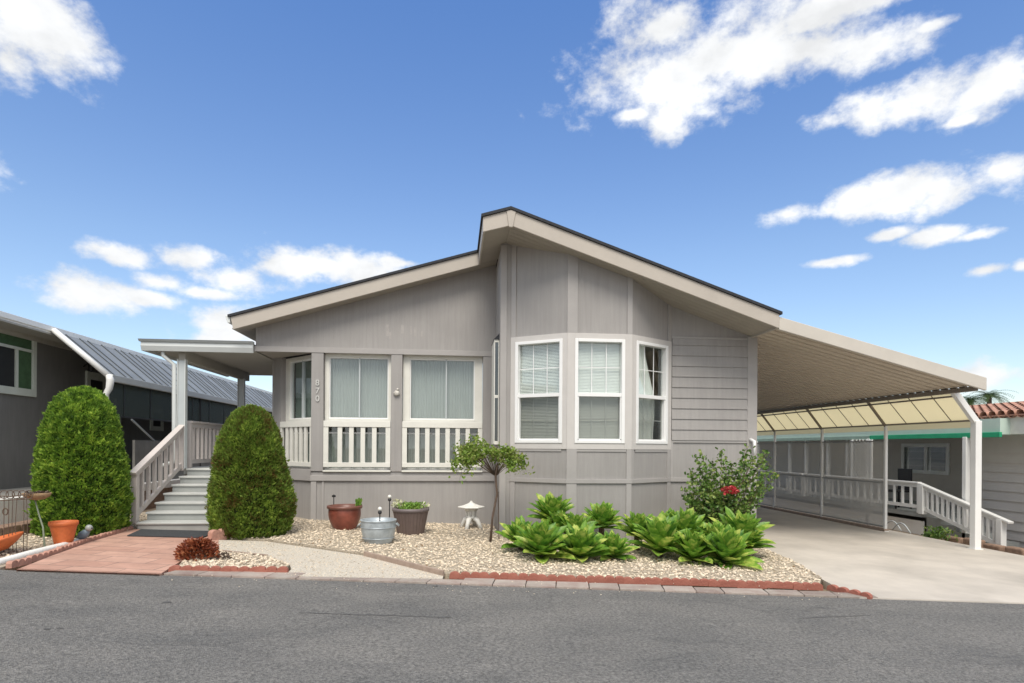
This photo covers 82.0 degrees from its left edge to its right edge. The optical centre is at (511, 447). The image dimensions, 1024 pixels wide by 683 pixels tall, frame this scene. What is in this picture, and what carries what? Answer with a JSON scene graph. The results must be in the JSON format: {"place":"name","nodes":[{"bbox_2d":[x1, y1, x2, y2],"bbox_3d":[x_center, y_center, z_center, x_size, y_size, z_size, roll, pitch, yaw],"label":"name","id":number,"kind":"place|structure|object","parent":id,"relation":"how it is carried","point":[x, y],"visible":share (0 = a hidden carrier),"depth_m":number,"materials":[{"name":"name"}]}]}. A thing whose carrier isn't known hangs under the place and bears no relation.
{"place":"outdoors","nodes":[
{"label":"outdoors","id":0,"kind":"place"},
{"bbox_2d":[0,477,130,498],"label":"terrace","id":1,"kind":"structure","parent":0,"point":[2,493],"depth_m":10.30,"materials":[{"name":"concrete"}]},
{"bbox_2d":[0,512,146,569],"bbox_3d":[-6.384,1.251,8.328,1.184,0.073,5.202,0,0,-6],"label":"bed gravel","id":2,"kind":"structure","parent":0,"point":[21,543],"depth_m":7.74,"materials":[{"name":"gravel"}]},
{"bbox_2d":[0,531,22,550],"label":"terracotta bowl","id":3,"kind":"object","parent":2,"relation":"on","point":[7,541],"visible":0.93,"depth_m":6.95,"materials":[{"name":"ceramic"}]},
{"bbox_2d":[0,490,33,552],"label":"wire trellis","id":4,"kind":"object","parent":2,"relation":"on","point":[16,499],"visible":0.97,"depth_m":7.10,"materials":[{"name":"metal"}]},
{"bbox_2d":[0,519,35,535],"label":"terrace edge","id":5,"kind":"object","parent":2,"relation":"on","point":[19,526],"visible":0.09,"depth_m":8.31,"materials":[{"name":"brown stone"}]},
{"bbox_2d":[21,490,51,546],"bbox_3d":[-5.915,0.921,7.327,0.308,0.784,0.270,0,0,-31],"label":"birdbath","id":6,"kind":"object","parent":2,"relation":"on","point":[39,495],"visible":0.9,"depth_m":7.31,"materials":[{"name":"metal"}]},
{"bbox_2d":[0,538,78,564],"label":"white kerb","id":7,"kind":"structure","parent":2,"relation":"on","point":[4,560],"depth_m":6.93,"materials":[{"name":"concrete"}]},
{"bbox_2d":[76,525,93,538],"bbox_3d":[-5.753,1.169,7.952,0.237,0.256,0.116,0,0,-6],"label":"bird figurine","id":8,"kind":"object","parent":7,"relation":"on","point":[83,534],"visible":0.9,"depth_m":7.91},
{"bbox_2d":[48,520,78,543],"bbox_3d":[-5.849,1.112,7.679,0.324,0.300,0.324,0,0,-6],"label":"terracotta pot","id":9,"kind":"object","parent":2,"relation":"on","point":[63,531],"visible":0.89,"depth_m":7.58,"materials":[{"name":"ceramic"}]},
{"bbox_2d":[24,385,135,537],"bbox_3d":[-6.424,0.177,8.781,1.291,2.236,1.470,0,0,-6],"label":"trimmed cypress","id":10,"kind":"object","parent":2,"relation":"on","point":[80,466],"visible":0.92,"depth_m":8.41,"materials":[{"name":"green plant"}]},
{"bbox_2d":[16,529,218,575],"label":"path","id":11,"kind":"structure","parent":0,"point":[122,553],"depth_m":7.04,"materials":[{"name":"brick"}]},
{"bbox_2d":[127,529,208,537],"bbox_3d":[-5.141,1.294,8.871,1.160,0.050,0.620,0,0,-6],"label":"doormat","id":12,"kind":"object","parent":11,"relation":"on","point":[167,533],"visible":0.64,"depth_m":8.82,"materials":[{"name":"rubber"}]},
{"bbox_2d":[208,529,229,540],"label":"edging block","id":13,"kind":"structure","parent":11,"relation":"on","point":[218,534],"depth_m":8.54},
{"bbox_2d":[0,311,271,489],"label":"neighbour house","id":14,"kind":"structure","parent":0,"point":[41,365],"depth_m":11.43,"materials":[{"name":"grey"}]},
{"bbox_2d":[0,333,36,396],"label":"window","id":15,"kind":"structure","parent":14,"relation":"in","point":[18,356],"depth_m":11.07,"materials":[{"name":"glass"}]},
{"bbox_2d":[85,371,104,392],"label":"window","id":16,"kind":"structure","parent":14,"relation":"in","point":[92,379],"depth_m":13.42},
{"bbox_2d":[150,420,163,430],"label":"window","id":17,"kind":"structure","parent":14,"relation":"in","point":[154,425],"depth_m":16.27,"materials":[{"name":"glass"}]},
{"bbox_2d":[51,328,271,482],"bbox_3d":[-9.632,-0.767,25.178,1.130,3.060,28.000,0,0,-6],"label":"patio awning","id":18,"kind":"object","parent":14,"relation":"attached to","point":[118,367],"visible":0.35,"depth_m":13.34,"materials":[{"name":"grey metal"}]},
{"bbox_2d":[219,540,442,578],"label":"aggregate path","id":19,"kind":"structure","parent":0,"point":[308,571],"depth_m":7.28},
{"bbox_2d":[364,551,443,575],"bbox_3d":[-1.372,1.429,7.292,1.545,0.105,0.035,0,0,41],"label":"timber edge","id":20,"kind":"object","parent":19,"relation":"on","point":[406,563],"visible":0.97,"depth_m":7.21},
{"bbox_2d":[180,517,821,590],"bbox_3d":[-0.005,1.559,9.607,8.990,0.417,5.880,0,0,-6],"label":"gravel bed","id":21,"kind":"object","parent":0,"point":[446,575],"visible":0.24,"depth_m":7.96,"materials":[{"name":"gravel"}]},
{"bbox_2d":[204,404,297,539],"bbox_3d":[-4.029,0.346,9.169,1.375,2.070,1.309,0,0,-6],"label":"trimmed cypress","id":22,"kind":"object","parent":21,"relation":"on","point":[250,489],"visible":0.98,"depth_m":8.75,"materials":[{"name":"green plant"}]},
{"bbox_2d":[327,504,362,529],"bbox_3d":[-2.860,1.189,10.063,0.590,0.400,0.590,0,0,-6],"label":"clay pot","id":23,"kind":"object","parent":21,"relation":"on","point":[344,516],"visible":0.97,"depth_m":9.86,"materials":[{"name":"ceramic"}]},
{"bbox_2d":[357,517,398,543],"bbox_3d":[-1.997,1.247,8.804,0.535,0.345,0.535,0,0,39],"label":"metal tub","id":24,"kind":"object","parent":21,"relation":"on","point":[375,530],"visible":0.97,"depth_m":8.61,"materials":[{"name":"metal"}]},
{"bbox_2d":[392,507,428,534],"bbox_3d":[-1.693,1.220,9.840,0.614,0.430,0.614,0,0,-6],"label":"ribbed pot","id":25,"kind":"object","parent":21,"relation":"on","point":[411,521],"visible":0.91,"depth_m":9.62,"materials":[{"name":"brown plastic"}]},
{"bbox_2d":[391,498,429,508],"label":"potted plant","id":26,"kind":"object","parent":25,"relation":"in","point":[412,505],"visible":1,"depth_m":9.78,"materials":[{"name":"green plant"}]},
{"bbox_2d":[449,571,479,578],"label":"edging block","id":27,"kind":"structure","parent":21,"relation":"on","point":[458,575],"depth_m":6.75,"materials":[{"name":"red concrete"}]},
{"bbox_2d":[458,501,483,529],"bbox_3d":[-0.746,1.237,10.747,0.490,0.531,0.437,0,0,-6],"label":"stone lantern","id":28,"kind":"object","parent":21,"relation":"on","point":[469,508],"visible":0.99,"depth_m":10.66,"materials":[{"name":"stone"}]},
{"bbox_2d":[447,432,534,541],"bbox_3d":[-0.322,0.656,9.214,1.405,1.804,0.952,0,0,-6],"label":"tree","id":29,"kind":"object","parent":21,"relation":"on","point":[466,458],"visible":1,"depth_m":9.13,"materials":[{"name":"green plant"}]},
{"bbox_2d":[479,572,508,579],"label":"edging block","id":30,"kind":"structure","parent":21,"relation":"on","point":[501,576],"depth_m":6.76,"materials":[{"name":"red concrete"}]},
{"bbox_2d":[494,515,537,550],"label":"agave","id":31,"kind":"object","parent":21,"relation":"on","point":[509,532],"visible":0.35,"depth_m":8.51,"materials":[{"name":"green plant"}]},
{"bbox_2d":[508,572,537,580],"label":"edging block","id":32,"kind":"structure","parent":21,"relation":"on","point":[523,576],"depth_m":6.77,"materials":[{"name":"red concrete"}]},
{"bbox_2d":[512,519,575,564],"bbox_3d":[0.439,1.274,8.069,0.904,0.616,1.035,0,0,-6],"label":"agave","id":33,"kind":"object","parent":21,"relation":"on","point":[536,539],"visible":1,"depth_m":7.91,"materials":[{"name":"green plant"}]},
{"bbox_2d":[300,528,794,572],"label":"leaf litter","id":34,"kind":"object","parent":21,"relation":"on","point":[534,563],"visible":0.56,"depth_m":8.05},
{"bbox_2d":[527,491,574,521],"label":"agave","id":35,"kind":"object","parent":21,"relation":"on","point":[551,503],"visible":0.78,"depth_m":9.28,"materials":[{"name":"green plant"}]},
{"bbox_2d":[537,574,566,581],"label":"edging block","id":36,"kind":"structure","parent":21,"relation":"on","point":[551,577],"depth_m":6.78,"materials":[{"name":"red concrete"}]},
{"bbox_2d":[544,509,569,526],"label":"agave","id":37,"kind":"object","parent":21,"relation":"on","point":[556,518],"visible":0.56,"depth_m":8.89,"materials":[{"name":"green plant"}]},
{"bbox_2d":[552,511,601,533],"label":"agave","id":38,"kind":"object","parent":21,"relation":"on","point":[577,520],"visible":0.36,"depth_m":8.80,"materials":[{"name":"green plant"}]},
{"bbox_2d":[549,519,610,562],"bbox_3d":[0.889,1.302,8.013,0.820,0.602,0.935,0,0,-32],"label":"agave","id":39,"kind":"object","parent":21,"relation":"on","point":[583,542],"visible":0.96,"depth_m":7.96,"materials":[{"name":"green plant"}]},
{"bbox_2d":[566,575,595,583],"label":"edging block","id":40,"kind":"structure","parent":21,"relation":"on","point":[581,578],"depth_m":6.80,"materials":[{"name":"red concrete"}]},
{"bbox_2d":[582,501,622,543],"bbox_3d":[1.380,1.231,9.291,0.772,0.791,0.806,0,0,13],"label":"agave","id":41,"kind":"object","parent":21,"relation":"on","point":[604,514],"visible":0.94,"depth_m":9.24,"materials":[{"name":"green plant"}]},
{"bbox_2d":[595,575,624,583],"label":"edging block","id":42,"kind":"structure","parent":21,"relation":"on","point":[609,579],"depth_m":6.81,"materials":[{"name":"red concrete"}]},
{"bbox_2d":[598,529,639,560],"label":"agave","id":43,"kind":"object","parent":21,"relation":"on","point":[617,545],"visible":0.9,"depth_m":8.11,"materials":[{"name":"green plant"}]},
{"bbox_2d":[613,511,652,550],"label":"agave","id":44,"kind":"object","parent":21,"relation":"on","point":[628,528],"visible":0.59,"depth_m":8.90,"materials":[{"name":"green plant"}]},
{"bbox_2d":[624,577,653,584],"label":"edging block","id":45,"kind":"structure","parent":21,"relation":"on","point":[640,580],"depth_m":6.82,"materials":[{"name":"red concrete"}]},
{"bbox_2d":[627,511,691,556],"bbox_3d":[2.192,1.287,8.472,0.947,0.733,1.048,0,0,-30],"label":"agave","id":46,"kind":"object","parent":21,"relation":"on","point":[657,534],"visible":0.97,"depth_m":8.35,"materials":[{"name":"green plant"}]},
{"bbox_2d":[648,508,679,518],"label":"agave","id":47,"kind":"object","parent":21,"relation":"on","point":[670,511],"visible":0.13,"depth_m":9.25,"materials":[{"name":"green plant"}]},
{"bbox_2d":[652,577,682,585],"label":"edging block","id":48,"kind":"structure","parent":21,"relation":"on","point":[668,581],"depth_m":6.84,"materials":[{"name":"red concrete"}]},
{"bbox_2d":[665,507,707,533],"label":"agave","id":49,"kind":"object","parent":21,"relation":"on","point":[688,519],"visible":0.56,"depth_m":8.88,"materials":[{"name":"green plant"}]},
{"bbox_2d":[663,528,721,564],"bbox_3d":[2.532,1.393,8.127,0.880,0.549,0.804,0,0,6],"label":"agave","id":50,"kind":"object","parent":21,"relation":"on","point":[694,544],"visible":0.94,"depth_m":8.10,"materials":[{"name":"green plant"}]},
{"bbox_2d":[681,578,709,585],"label":"edging block","id":51,"kind":"structure","parent":21,"relation":"on","point":[696,582],"depth_m":6.86,"materials":[{"name":"red concrete"}]},
{"bbox_2d":[696,521,724,535],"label":"agave","id":52,"kind":"object","parent":21,"relation":"on","point":[709,527],"visible":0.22,"depth_m":8.75,"materials":[{"name":"green plant"}]},
{"bbox_2d":[709,579,738,586],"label":"edging block","id":53,"kind":"structure","parent":21,"relation":"on","point":[723,583],"depth_m":6.87,"materials":[{"name":"red concrete"}]},
{"bbox_2d":[694,524,764,569],"bbox_3d":[2.913,1.369,8.100,0.976,0.629,0.952,0,0,-6],"label":"agave","id":54,"kind":"object","parent":21,"relation":"on","point":[731,544],"visible":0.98,"depth_m":8.02,"materials":[{"name":"green plant"}]},
{"bbox_2d":[680,444,779,529],"bbox_3d":[3.612,0.800,9.713,1.819,1.736,0.860,0,0,-6],"label":"rose bush","id":55,"kind":"object","parent":21,"relation":"on","point":[716,501],"visible":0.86,"depth_m":9.57,"materials":[{"name":"green plant"}]},
{"bbox_2d":[709,506,775,545],"bbox_3d":[3.441,1.308,8.904,1.072,0.798,0.964,0,0,-6],"label":"agave","id":56,"kind":"object","parent":21,"relation":"on","point":[746,521],"visible":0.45,"depth_m":8.86,"materials":[{"name":"green plant"}]},
{"bbox_2d":[736,580,766,588],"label":"edging block","id":57,"kind":"structure","parent":21,"relation":"on","point":[760,584],"depth_m":6.89,"materials":[{"name":"red concrete"}]},
{"bbox_2d":[741,528,775,555],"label":"agave","id":58,"kind":"object","parent":21,"relation":"on","point":[755,541],"visible":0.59,"depth_m":8.64,"materials":[{"name":"green plant"}]},
{"bbox_2d":[0,570,1023,682],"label":"road","id":59,"kind":"structure","parent":0,"point":[124,628],"depth_m":4.76,"materials":[{"name":"asphalt"}]},
{"bbox_2d":[299,612,430,616],"bbox_3d":[-1.227,1.467,5.168,1.265,0.042,0.052,0,0,-2],"label":"tar streak","id":60,"kind":"object","parent":59,"relation":"on","point":[370,614],"visible":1,"depth_m":5.16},
{"bbox_2d":[848,589,872,598],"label":"edging block","id":61,"kind":"structure","parent":59,"relation":"on","point":[868,595],"depth_m":6.59,"materials":[{"name":"red concrete"}]},
{"bbox_2d":[0,0,1023,404],"label":"sky","id":62,"kind":"structure","parent":0,"point":[169,169],"materials":[{"name":"blue"}]},
{"bbox_2d":[143,467,1021,592],"bbox_3d":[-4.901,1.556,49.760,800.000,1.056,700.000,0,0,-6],"label":"ground","id":63,"kind":"structure","parent":0,"point":[153,509],"depth_m":13.86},
{"bbox_2d":[6,558,31,568],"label":"edging block","id":64,"kind":"structure","parent":63,"relation":"on","point":[18,562],"depth_m":6.50,"materials":[{"name":"brick"}]},
{"bbox_2d":[26,552,47,561],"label":"edging block","id":65,"kind":"structure","parent":63,"relation":"on","point":[38,557],"depth_m":6.81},
{"bbox_2d":[44,548,61,556],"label":"edging block","id":66,"kind":"structure","parent":63,"relation":"on","point":[54,551],"depth_m":7.10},
{"bbox_2d":[56,544,71,551],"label":"edging block","id":67,"kind":"structure","parent":63,"relation":"on","point":[65,547],"depth_m":7.38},
{"bbox_2d":[0,479,179,524],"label":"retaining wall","id":68,"kind":"structure","parent":63,"relation":"on","point":[167,488],"depth_m":8.90,"materials":[{"name":"white paint"}]},
{"bbox_2d":[136,466,211,530],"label":"entry steps","id":69,"kind":"structure","parent":63,"relation":"on","point":[182,505],"depth_m":9.82,"materials":[{"name":"grey paint"}]},
{"bbox_2d":[130,425,184,523],"bbox_3d":[-6.039,0.384,10.092,0.112,1.639,1.741,0,0,-6],"label":"stair railing","id":70,"kind":"object","parent":69,"relation":"on","point":[139,503],"visible":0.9,"depth_m":9.93,"materials":[{"name":"paint"}]},
{"bbox_2d":[187,421,222,467],"bbox_3d":[-6.309,-0.051,12.870,0.112,0.915,3.440,0,0,-6],"label":"deck railing","id":71,"kind":"object","parent":69,"relation":"on","point":[195,438],"visible":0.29,"depth_m":11.62,"materials":[{"name":"paint"}]},
{"bbox_2d":[138,338,272,468],"bbox_3d":[-5.953,-0.774,12.728,1.990,2.365,4.100,0,0,-6],"label":"porch cover","id":72,"kind":"object","parent":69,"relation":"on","point":[241,362],"visible":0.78,"depth_m":10.90,"materials":[{"name":"paint"}]},
{"bbox_2d":[179,552,289,570],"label":"gravel island","id":73,"kind":"structure","parent":63,"relation":"on","point":[236,561],"depth_m":7.01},
{"bbox_2d":[173,536,220,560],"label":"red shrub","id":74,"kind":"object","parent":73,"relation":"on","point":[192,547],"visible":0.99,"depth_m":7.04,"materials":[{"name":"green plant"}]},
{"bbox_2d":[226,206,782,540],"bbox_3d":[-0.993,-0.992,17.119,9.552,5.670,15.730,0,0,-6],"label":"mobile home","id":75,"kind":"object","parent":63,"relation":"on","point":[623,381],"visible":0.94,"depth_m":10.58,"materials":[{"name":"wood"}]},
{"bbox_2d":[286,355,310,421],"bbox_3d":[-4.049,-1.143,11.584,1.103,1.370,0.240,0,0,39],"label":"window","id":76,"kind":"structure","parent":75,"relation":"in","point":[302,363],"depth_m":11.76,"materials":[{"name":"glass"}]},
{"bbox_2d":[289,427,310,468],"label":"lower window","id":77,"kind":"structure","parent":75,"relation":"in","point":[289,427],"depth_m":11.66,"materials":[{"name":"glass"}]},
{"bbox_2d":[325,353,390,420],"bbox_3d":[-2.940,-1.146,11.336,1.240,1.390,0.240,0,0,-6],"label":"window","id":78,"kind":"structure","parent":75,"relation":"in","point":[357,386],"depth_m":11.34,"materials":[{"name":"glass"}]},
{"bbox_2d":[325,427,391,471],"bbox_3d":[-2.949,-0.006,11.346,1.240,0.970,0.220,0,0,-6],"label":"lower window","id":79,"kind":"structure","parent":75,"relation":"in","point":[333,431],"depth_m":11.35,"materials":[{"name":"white plastic"}]},
{"bbox_2d":[403,428,481,469],"bbox_3d":[-1.354,0.006,11.503,1.525,0.970,0.220,0,0,-6],"label":"lower window","id":80,"kind":"structure","parent":75,"relation":"in","point":[410,431],"depth_m":11.49,"materials":[{"name":"white plastic"}]},
{"bbox_2d":[403,355,482,421],"bbox_3d":[-1.345,-1.134,11.493,1.525,1.390,0.240,0,0,-6],"label":"window","id":81,"kind":"structure","parent":75,"relation":"in","point":[436,388],"depth_m":11.48,"materials":[{"name":"glass"}]},
{"bbox_2d":[491,333,499,444],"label":"return window","id":82,"kind":"structure","parent":75,"relation":"in","point":[495,345],"depth_m":10.38,"materials":[{"name":"beige paint"}]},
{"bbox_2d":[515,338,562,442],"bbox_3d":[0.474,-0.947,10.049,0.877,1.740,0.150,0,0,26],"label":"bay window","id":83,"kind":"structure","parent":75,"relation":"in","point":[550,422],"depth_m":10.11,"materials":[{"name":"white plastic"}]},
{"bbox_2d":[574,338,624,442],"bbox_3d":[1.460,-0.940,9.879,0.852,1.740,0.150,0,0,-6],"label":"bay window","id":84,"kind":"structure","parent":75,"relation":"in","point":[595,403],"depth_m":9.93,"materials":[{"name":"glass"}]},
{"bbox_2d":[636,340,668,443],"bbox_3d":[2.393,-0.933,10.236,0.841,1.740,0.145,0,0,-38],"label":"bay window","id":85,"kind":"structure","parent":75,"relation":"in","point":[645,397],"depth_m":10.29,"materials":[{"name":"white plastic"}]},
{"bbox_2d":[164,570,877,598],"bbox_3d":[0.177,1.544,6.587,7.859,0.327,0.292,0,0,-2],"label":"paver strip","id":86,"kind":"object","parent":63,"relation":"on","point":[540,584],"visible":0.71,"depth_m":6.51,"materials":[{"name":"concrete"}]},
{"bbox_2d":[168,565,200,571],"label":"edging block","id":87,"kind":"structure","parent":86,"relation":"on","point":[179,567],"depth_m":6.51,"materials":[{"name":"brick"}]},
{"bbox_2d":[197,565,230,571],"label":"edging block","id":88,"kind":"structure","parent":86,"relation":"on","point":[213,568],"depth_m":6.54,"materials":[{"name":"red concrete"}]},
{"bbox_2d":[229,566,257,571],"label":"edging block","id":89,"kind":"structure","parent":86,"relation":"on","point":[241,569],"depth_m":6.58,"materials":[{"name":"red concrete"}]},
{"bbox_2d":[254,566,288,572],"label":"edging block","id":90,"kind":"structure","parent":86,"relation":"on","point":[275,569],"depth_m":6.60,"materials":[{"name":"red concrete"}]},
{"bbox_2d":[193,540,835,599],"bbox_3d":[-0.454,1.497,6.632,8.142,0.263,2.443,0,0,13],"label":"loose grit","id":91,"kind":"object","parent":86,"relation":"on","point":[339,562],"visible":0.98,"depth_m":7.22,"materials":[{"name":"gravel"}]},
{"bbox_2d":[764,581,793,588],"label":"edging block","id":92,"kind":"structure","parent":63,"relation":"on","point":[782,585],"depth_m":6.91,"materials":[{"name":"red concrete"}]},
{"bbox_2d":[793,582,822,590],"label":"edging block","id":93,"kind":"structure","parent":63,"relation":"on","point":[817,586],"depth_m":6.91,"materials":[{"name":"red concrete"}]},
{"bbox_2d":[758,484,961,534],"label":"neighbour deck","id":94,"kind":"structure","parent":63,"relation":"on","point":[915,526],"depth_m":16.11,"materials":[{"name":"grey paint"}]},
{"bbox_2d":[757,470,803,495],"bbox_3d":[8.341,1.134,23.429,0.112,0.703,11.090,0,0,-6],"label":"porch railing","id":95,"kind":"object","parent":94,"relation":"on","point":[791,490],"visible":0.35,"depth_m":18.81,"materials":[{"name":"white wood"}]},
{"bbox_2d":[803,473,921,512],"bbox_3d":[9.105,1.139,15.655,0.112,0.703,4.512,0,0,-6],"label":"porch railing","id":96,"kind":"object","parent":94,"relation":"on","point":[902,484],"visible":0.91,"depth_m":15.28,"materials":[{"name":"white wood"}]},
{"bbox_2d":[888,468,911,508],"bbox_3d":[9.517,1.009,14.543,0.440,0.970,0.440,0,0,-6],"label":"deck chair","id":97,"kind":"object","parent":94,"relation":"on","point":[904,474],"visible":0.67,"depth_m":14.52,"materials":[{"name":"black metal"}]},
{"bbox_2d":[850,439,872,525],"bbox_3d":[9.218,0.954,15.539,0.040,2.326,0.805,0,0,-6],"label":"lattice panel","id":98,"kind":"object","parent":63,"relation":"on","point":[870,470],"visible":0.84,"depth_m":15.52,"materials":[{"name":"wood"}]},
{"bbox_2d":[759,401,1023,547],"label":"neighbour house","id":99,"kind":"structure","parent":63,"relation":"on","point":[936,463],"depth_m":15.66,"materials":[{"name":"beige"}]},
{"bbox_2d":[757,418,1023,537],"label":"green awning","id":100,"kind":"object","parent":99,"relation":"attached to","point":[996,427],"visible":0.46,"depth_m":14.84,"materials":[{"name":"metal"}]},
{"bbox_2d":[901,443,949,474],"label":"window","id":101,"kind":"structure","parent":99,"relation":"in","point":[923,458],"depth_m":16.19,"materials":[{"name":"glass"}]},
{"bbox_2d":[921,530,938,538],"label":"plant","id":102,"kind":"object","parent":63,"relation":"on","point":[925,534],"visible":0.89,"depth_m":12.35,"materials":[{"name":"green plant"}]},
{"bbox_2d":[923,525,960,540],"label":"plant","id":103,"kind":"object","parent":63,"relation":"on","point":[940,530],"visible":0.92,"depth_m":12.23,"materials":[{"name":"green plant"}]},
{"bbox_2d":[918,483,1013,545],"bbox_3d":[9.429,1.429,12.342,0.120,1.244,2.212,0,0,-6],"label":"ramp railing","id":104,"kind":"object","parent":63,"relation":"on","point":[999,529],"visible":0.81,"depth_m":12.40,"materials":[{"name":"white wood"}]},
{"bbox_2d":[927,517,1018,546],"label":"side steps","id":105,"kind":"structure","parent":63,"relation":"on","point":[935,521],"depth_m":12.77,"materials":[{"name":"grey paint"}]},
{"bbox_2d":[963,394,986,404],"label":"palm tree","id":106,"kind":"object","parent":63,"relation":"on","point":[970,401],"visible":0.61,"depth_m":44.22,"materials":[{"name":"green plant"}]},
{"bbox_2d":[945,536,1023,555],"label":"stone border","id":107,"kind":"object","parent":63,"relation":"on","point":[1007,549],"visible":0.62,"depth_m":11.16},
{"bbox_2d":[965,390,1016,404],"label":"palm tree","id":108,"kind":"object","parent":63,"relation":"on","point":[989,396],"visible":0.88,"depth_m":43.53,"materials":[{"name":"green plant"}]},
{"bbox_2d":[756,507,1023,603],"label":"driveway","id":109,"kind":"structure","parent":0,"point":[892,565],"depth_m":9.05,"materials":[{"name":"concrete"}]},
{"bbox_2d":[827,584,848,592],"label":"edging block","id":110,"kind":"structure","parent":109,"relation":"on","point":[833,587],"depth_m":6.84,"materials":[{"name":"red concrete"}]},
{"bbox_2d":[757,317,986,549],"bbox_3d":[5.960,-0.135,15.939,4.247,4.060,11.940,0,0,-6],"label":"carport","id":111,"kind":"object","parent":109,"relation":"on","point":[810,379],"visible":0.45,"depth_m":11.81,"materials":[{"name":"white metal"}]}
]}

